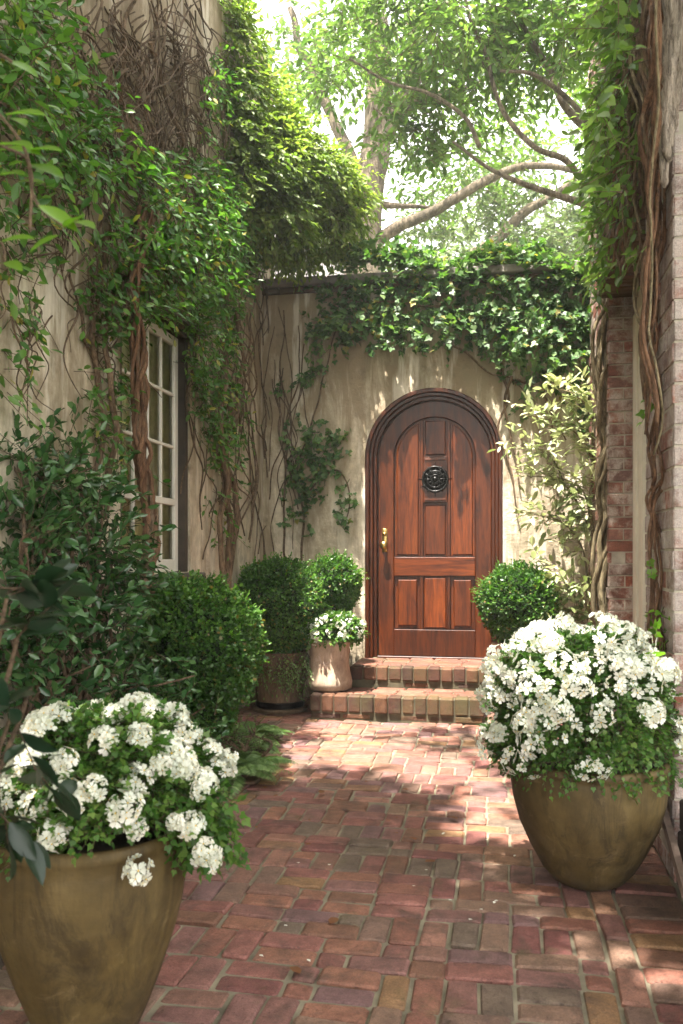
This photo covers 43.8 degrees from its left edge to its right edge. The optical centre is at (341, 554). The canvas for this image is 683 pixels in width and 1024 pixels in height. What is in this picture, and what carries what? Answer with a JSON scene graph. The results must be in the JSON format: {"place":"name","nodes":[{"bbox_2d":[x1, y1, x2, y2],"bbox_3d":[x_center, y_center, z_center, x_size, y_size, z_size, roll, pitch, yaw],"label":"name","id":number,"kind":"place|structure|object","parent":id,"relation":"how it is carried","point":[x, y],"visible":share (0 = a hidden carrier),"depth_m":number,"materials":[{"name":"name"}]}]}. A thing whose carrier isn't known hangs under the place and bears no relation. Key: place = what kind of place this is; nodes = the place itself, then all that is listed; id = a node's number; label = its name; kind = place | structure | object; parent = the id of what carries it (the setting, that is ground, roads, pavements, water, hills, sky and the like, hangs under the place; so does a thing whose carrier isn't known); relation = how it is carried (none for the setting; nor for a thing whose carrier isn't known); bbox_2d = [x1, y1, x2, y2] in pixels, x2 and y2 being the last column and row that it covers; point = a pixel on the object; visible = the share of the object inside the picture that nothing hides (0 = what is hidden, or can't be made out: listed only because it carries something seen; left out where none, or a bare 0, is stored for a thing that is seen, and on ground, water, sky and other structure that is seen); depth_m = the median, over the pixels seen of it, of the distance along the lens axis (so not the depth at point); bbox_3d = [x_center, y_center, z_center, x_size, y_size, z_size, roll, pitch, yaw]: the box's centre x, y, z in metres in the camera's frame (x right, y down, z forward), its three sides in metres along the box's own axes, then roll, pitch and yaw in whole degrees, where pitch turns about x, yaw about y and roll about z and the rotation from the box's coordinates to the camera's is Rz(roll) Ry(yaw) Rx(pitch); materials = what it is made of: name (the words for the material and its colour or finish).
{"place":"outdoors","nodes":[
{"label":"outdoors","id":0,"kind":"place"},
{"bbox_2d":[0,734,282,969],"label":"planting bed","id":1,"kind":"object","parent":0,"point":[1,960],"depth_m":4.96,"materials":[{"name":"green plant"}]},
{"bbox_2d":[0,397,195,754],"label":"camellia","id":2,"kind":"object","parent":1,"relation":"on","point":[49,660],"visible":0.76,"depth_m":3.36,"materials":[{"name":"green plant"}]},
{"bbox_2d":[0,630,235,790],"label":"bed shrub","id":3,"kind":"object","parent":1,"relation":"on","point":[184,693],"visible":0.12,"depth_m":3.57,"materials":[{"name":"green plant"}]},
{"bbox_2d":[120,569,272,742],"bbox_3d":[-0.774,0.614,4.507,0.821,1.081,0.810,0,0,11],"label":"boxwood","id":4,"kind":"object","parent":1,"relation":"on","point":[210,625],"visible":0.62,"depth_m":4.29,"materials":[{"name":"green plant"}]},
{"bbox_2d":[208,713,281,777],"bbox_3d":[-0.603,0.979,4.449,0.409,0.372,0.642,0,0,26],"label":"bed shrub","id":5,"kind":"object","parent":1,"relation":"on","point":[243,746],"visible":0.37,"depth_m":4.51,"materials":[{"name":"green plant"}]},
{"bbox_2d":[213,751,295,800],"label":"fern","id":6,"kind":"object","parent":1,"relation":"on","point":[254,763],"visible":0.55,"depth_m":4.20,"materials":[{"name":"green plant"}]},
{"bbox_2d":[214,741,294,774],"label":"fern","id":7,"kind":"object","parent":1,"relation":"on","point":[277,767],"visible":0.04,"depth_m":4.41,"materials":[{"name":"green plant"}]},
{"bbox_2d":[222,721,294,753],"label":"fern","id":8,"kind":"object","parent":1,"relation":"on","point":[261,729],"visible":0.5,"depth_m":5.06,"materials":[{"name":"green plant"}]},
{"bbox_2d":[0,697,682,1023],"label":"brick paving","id":9,"kind":"structure","parent":0,"point":[649,903],"depth_m":2.74,"materials":[{"name":"red brick"}]},
{"bbox_2d":[0,558,94,885],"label":"laurel","id":10,"kind":"object","parent":9,"relation":"on","point":[40,590],"visible":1,"depth_m":1.29,"materials":[{"name":"green plant"}]},
{"bbox_2d":[0,796,185,1023],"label":"glazed pot","id":11,"kind":"object","parent":9,"relation":"on","point":[86,939],"visible":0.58,"depth_m":1.86,"materials":[{"name":"brown ceramic"}]},
{"bbox_2d":[0,691,251,886],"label":"white flowering plant","id":12,"kind":"object","parent":11,"relation":"in","point":[138,746],"visible":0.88,"depth_m":1.89,"materials":[{"name":"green plant"}]},
{"bbox_2d":[252,649,307,714],"bbox_3d":[-0.456,0.930,6.300,0.410,0.440,0.410,0,0,11],"label":"wooden tub","id":13,"kind":"object","parent":9,"relation":"on","point":[275,705],"visible":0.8,"depth_m":6.13,"materials":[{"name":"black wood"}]},
{"bbox_2d":[235,551,332,653],"bbox_3d":[-0.445,0.382,6.308,0.825,0.818,0.807,0,0,11],"label":"boxwood","id":14,"kind":"object","parent":13,"relation":"in","point":[286,596],"visible":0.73,"depth_m":6.06,"materials":[{"name":"green plant"}]},
{"bbox_2d":[254,651,318,701],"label":"trailing plant","id":15,"kind":"object","parent":13,"relation":"in","point":[287,670],"visible":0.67,"depth_m":6.07,"materials":[{"name":"green plant"}]},
{"bbox_2d":[290,966,301,972],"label":"fallen leaf","id":16,"kind":"object","parent":9,"relation":"on","point":[297,969],"visible":1,"depth_m":2.34,"materials":[{"name":"brown plant"}]},
{"bbox_2d":[328,917,338,923],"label":"fallen leaf","id":17,"kind":"object","parent":9,"relation":"on","point":[333,920],"visible":1,"depth_m":2.65,"materials":[{"name":"brown plant"}]},
{"bbox_2d":[310,658,485,724],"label":"brick steps","id":18,"kind":"structure","parent":9,"relation":"on","point":[405,690],"depth_m":5.97,"materials":[{"name":"brick"}]},
{"bbox_2d":[306,639,351,691],"bbox_3d":[-0.090,0.790,6.179,0.338,0.367,0.334,0,0,11],"label":"terracotta pot","id":19,"kind":"object","parent":18,"relation":"on","point":[329,667],"visible":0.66,"depth_m":6.05,"materials":[{"name":"ceramic"}]},
{"bbox_2d":[300,608,367,652],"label":"white flowering plant","id":20,"kind":"object","parent":19,"relation":"in","point":[349,625],"visible":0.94,"depth_m":6.03,"materials":[{"name":"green plant"}]},
{"bbox_3d":[-0.056,0.840,6.420,0.242,0.272,0.239,0,0,11],"label":"terracotta pot","id":21,"kind":"object","parent":18,"relation":"on","visible":0},
{"bbox_2d":[306,548,368,633],"bbox_3d":[-0.059,0.334,6.431,0.542,0.804,0.527,0,0,11],"label":"boxwood","id":22,"kind":"object","parent":21,"relation":"in","point":[342,575],"visible":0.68,"depth_m":6.29,"materials":[{"name":"green plant"}]},
{"bbox_2d":[491,640,515,687],"bbox_3d":[1.283,0.887,6.117,0.406,0.525,0.402,0,0,11],"label":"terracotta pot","id":23,"kind":"object","parent":9,"relation":"on","point":[495,643],"visible":0.11,"depth_m":6.04,"materials":[{"name":"ceramic"}]},
{"bbox_2d":[469,555,562,643],"bbox_3d":[1.258,0.352,6.120,0.669,0.709,0.661,0,0,11],"label":"boxwood","id":24,"kind":"object","parent":23,"relation":"in","point":[513,599],"visible":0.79,"depth_m":5.96,"materials":[{"name":"green plant"}]},
{"bbox_2d":[510,740,670,890],"bbox_3d":[0.870,0.926,3.001,0.548,0.439,0.542,0,0,11],"label":"glazed pot","id":25,"kind":"object","parent":9,"relation":"on","point":[585,838],"visible":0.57,"depth_m":2.80,"materials":[{"name":"brown ceramic"}]},
{"bbox_2d":[473,610,682,804],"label":"white flowering plant","id":26,"kind":"object","parent":25,"relation":"in","point":[546,669],"visible":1,"depth_m":2.78,"materials":[{"name":"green plant"}]},
{"bbox_2d":[662,808,682,897],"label":"weathered batten","id":27,"kind":"object","parent":9,"relation":"on","point":[675,854],"visible":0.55,"depth_m":2.81,"materials":[{"name":"wood"}]},
{"bbox_2d":[0,699,682,1023],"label":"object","id":28,"kind":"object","parent":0,"point":[581,974],"depth_m":2.60,"materials":[{"name":"grey concrete"}]},
{"bbox_2d":[0,0,273,765],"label":"house wall","id":29,"kind":"structure","parent":28,"relation":"on","point":[58,390],"depth_m":4.17,"materials":[{"name":"paint"}]},
{"bbox_2d":[0,53,95,271],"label":"leafy spray","id":30,"kind":"object","parent":29,"relation":"attached to","point":[62,219],"visible":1,"depth_m":1.28,"materials":[{"name":"green plant"}]},
{"bbox_2d":[101,205,170,594],"bbox_3d":[-1.036,-0.785,4.229,0.282,1.973,0.801,0,0,-1],"label":"woody vine trunk","id":31,"kind":"object","parent":29,"relation":"attached to","point":[141,443],"visible":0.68,"depth_m":4.25,"materials":[{"name":"brown plant"}]},
{"bbox_2d":[117,273,207,589],"bbox_3d":[-1.436,-0.637,4.899,0.990,1.885,1.390,0,0,11],"label":"sash window","id":32,"kind":"structure","parent":29,"relation":"attached to","point":[166,420],"depth_m":5.15,"materials":[{"name":"white wood"}]},
{"bbox_2d":[0,0,388,587],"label":"climbing vine","id":33,"kind":"object","parent":29,"relation":"attached to","point":[300,196],"visible":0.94,"depth_m":4.78,"materials":[{"name":"green plant"}]},
{"bbox_2d":[260,260,588,696],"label":"garden wall","id":34,"kind":"structure","parent":28,"relation":"on","point":[362,391],"depth_m":6.80,"materials":[{"name":"paint"}]},
{"bbox_2d":[263,307,358,560],"bbox_3d":[-0.346,-0.985,6.831,0.989,2.064,0.255,0,0,11],"label":"ivy","id":35,"kind":"object","parent":34,"relation":"attached to","point":[321,472],"visible":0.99,"depth_m":6.84,"materials":[{"name":"green plant"}]},
{"bbox_2d":[365,388,502,659],"bbox_3d":[0.738,-0.238,6.795,1.081,2.160,0.209,0,0,11],"label":"arched door","id":36,"kind":"structure","parent":34,"relation":"attached to","point":[433,509],"depth_m":6.78,"materials":[{"name":"brown wood"}]},
{"bbox_2d":[378,401,490,656],"bbox_3d":[0.740,-0.209,6.799,0.904,2.038,0.070,0,0,11],"label":"door leaf","id":37,"kind":"structure","parent":36,"relation":"in","point":[439,545],"depth_m":6.78,"materials":[{"name":"brown wood"}]},
{"bbox_2d":[295,231,590,581],"bbox_3d":[0.862,-1.056,6.512,2.533,3.002,0.667,0,0,11],"label":"ivy","id":38,"kind":"object","parent":34,"relation":"attached to","point":[502,321],"visible":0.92,"depth_m":6.56,"materials":[{"name":"green plant"}]},
{"bbox_2d":[588,0,682,882],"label":"brick wall","id":39,"kind":"structure","parent":28,"relation":"on","point":[619,452],"depth_m":3.25,"materials":[{"name":"red brick"}]},
{"bbox_2d":[487,366,596,683],"bbox_3d":[1.546,-0.137,6.089,0.815,2.375,0.685,0,0,41],"label":"variegated shrub","id":40,"kind":"object","parent":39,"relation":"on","point":[586,529],"visible":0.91,"depth_m":6.05,"materials":[{"name":"green plant"}]},
{"bbox_2d":[549,0,650,632],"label":"twisted vine","id":41,"kind":"object","parent":39,"relation":"attached to","point":[606,19],"visible":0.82,"depth_m":3.79,"materials":[{"name":"green plant"}]},
{"bbox_2d":[608,0,669,660],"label":"hanging vine","id":42,"kind":"object","parent":39,"relation":"hanging from","point":[650,256],"visible":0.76,"depth_m":3.10,"materials":[{"name":"brown plant"}]},
{"bbox_2d":[633,289,646,650],"bbox_3d":[1.662,-0.490,4.390,0.148,2.200,1.798,0,0,11],"label":"side window","id":43,"kind":"structure","parent":39,"relation":"attached to","point":[639,515],"depth_m":5.16,"materials":[{"name":"beige paint"}]},
{"bbox_2d":[658,0,682,187],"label":"shaggy vine trunk","id":44,"kind":"object","parent":39,"relation":"attached to","point":[672,64],"visible":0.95,"depth_m":2.89,"materials":[{"name":"beige plant"}]},
{"bbox_2d":[677,799,682,886],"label":"timber edging","id":45,"kind":"object","parent":28,"relation":"on","point":[680,840],"visible":0.56,"depth_m":2.93,"materials":[{"name":"brown wood"}]},
{"bbox_2d":[247,0,588,270],"label":"sky","id":46,"kind":"structure","parent":0,"point":[269,6],"materials":[{"name":"white"}]},
{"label":"ground","id":47,"kind":"structure","parent":0,"visible":0},
{"bbox_2d":[274,234,343,277],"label":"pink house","id":48,"kind":"structure","parent":47,"relation":"on","point":[326,271],"depth_m":17.73,"materials":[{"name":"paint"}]},
{"bbox_2d":[247,0,588,273],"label":"old tree","id":49,"kind":"object","parent":47,"relation":"on","point":[427,214],"visible":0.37,"depth_m":11.15,"materials":[{"name":"green plant"}]},
{"bbox_2d":[273,0,588,207],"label":"leafy tree","id":50,"kind":"object","parent":47,"relation":"on","point":[496,40],"visible":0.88,"depth_m":8.02,"materials":[{"name":"green plant"}]},
{"bbox_2d":[384,200,533,271],"bbox_3d":[2.331,-4.219,24.059,6.646,10.821,5.773,0,0,11],"label":"distant tree","id":51,"kind":"object","parent":47,"relation":"on","point":[477,233],"visible":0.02,"depth_m":23.13,"materials":[{"name":"green plant"}]},
{"bbox_2d":[433,226,503,260],"bbox_3d":[4.141,-3.194,19.892,6.184,8.774,4.590,0,0,-31],"label":"distant tree","id":52,"kind":"object","parent":47,"relation":"on","point":[450,251],"depth_m":19.52,"materials":[{"name":"green plant"}]},
{"bbox_2d":[381,139,588,271],"bbox_3d":[2.592,-2.906,13.382,4.408,8.140,4.274,0,0,11],"label":"bushy tree","id":53,"kind":"object","parent":47,"relation":"on","point":[530,205],"visible":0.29,"depth_m":13.28,"materials":[{"name":"green plant"}]},
{"bbox_2d":[504,193,587,259],"bbox_3d":[7.142,-4.294,23.355,5.940,10.934,6.387,0,0,-37],"label":"distant tree","id":54,"kind":"object","parent":47,"relation":"on","point":[550,210],"depth_m":22.12,"materials":[{"name":"green plant"}]}
]}

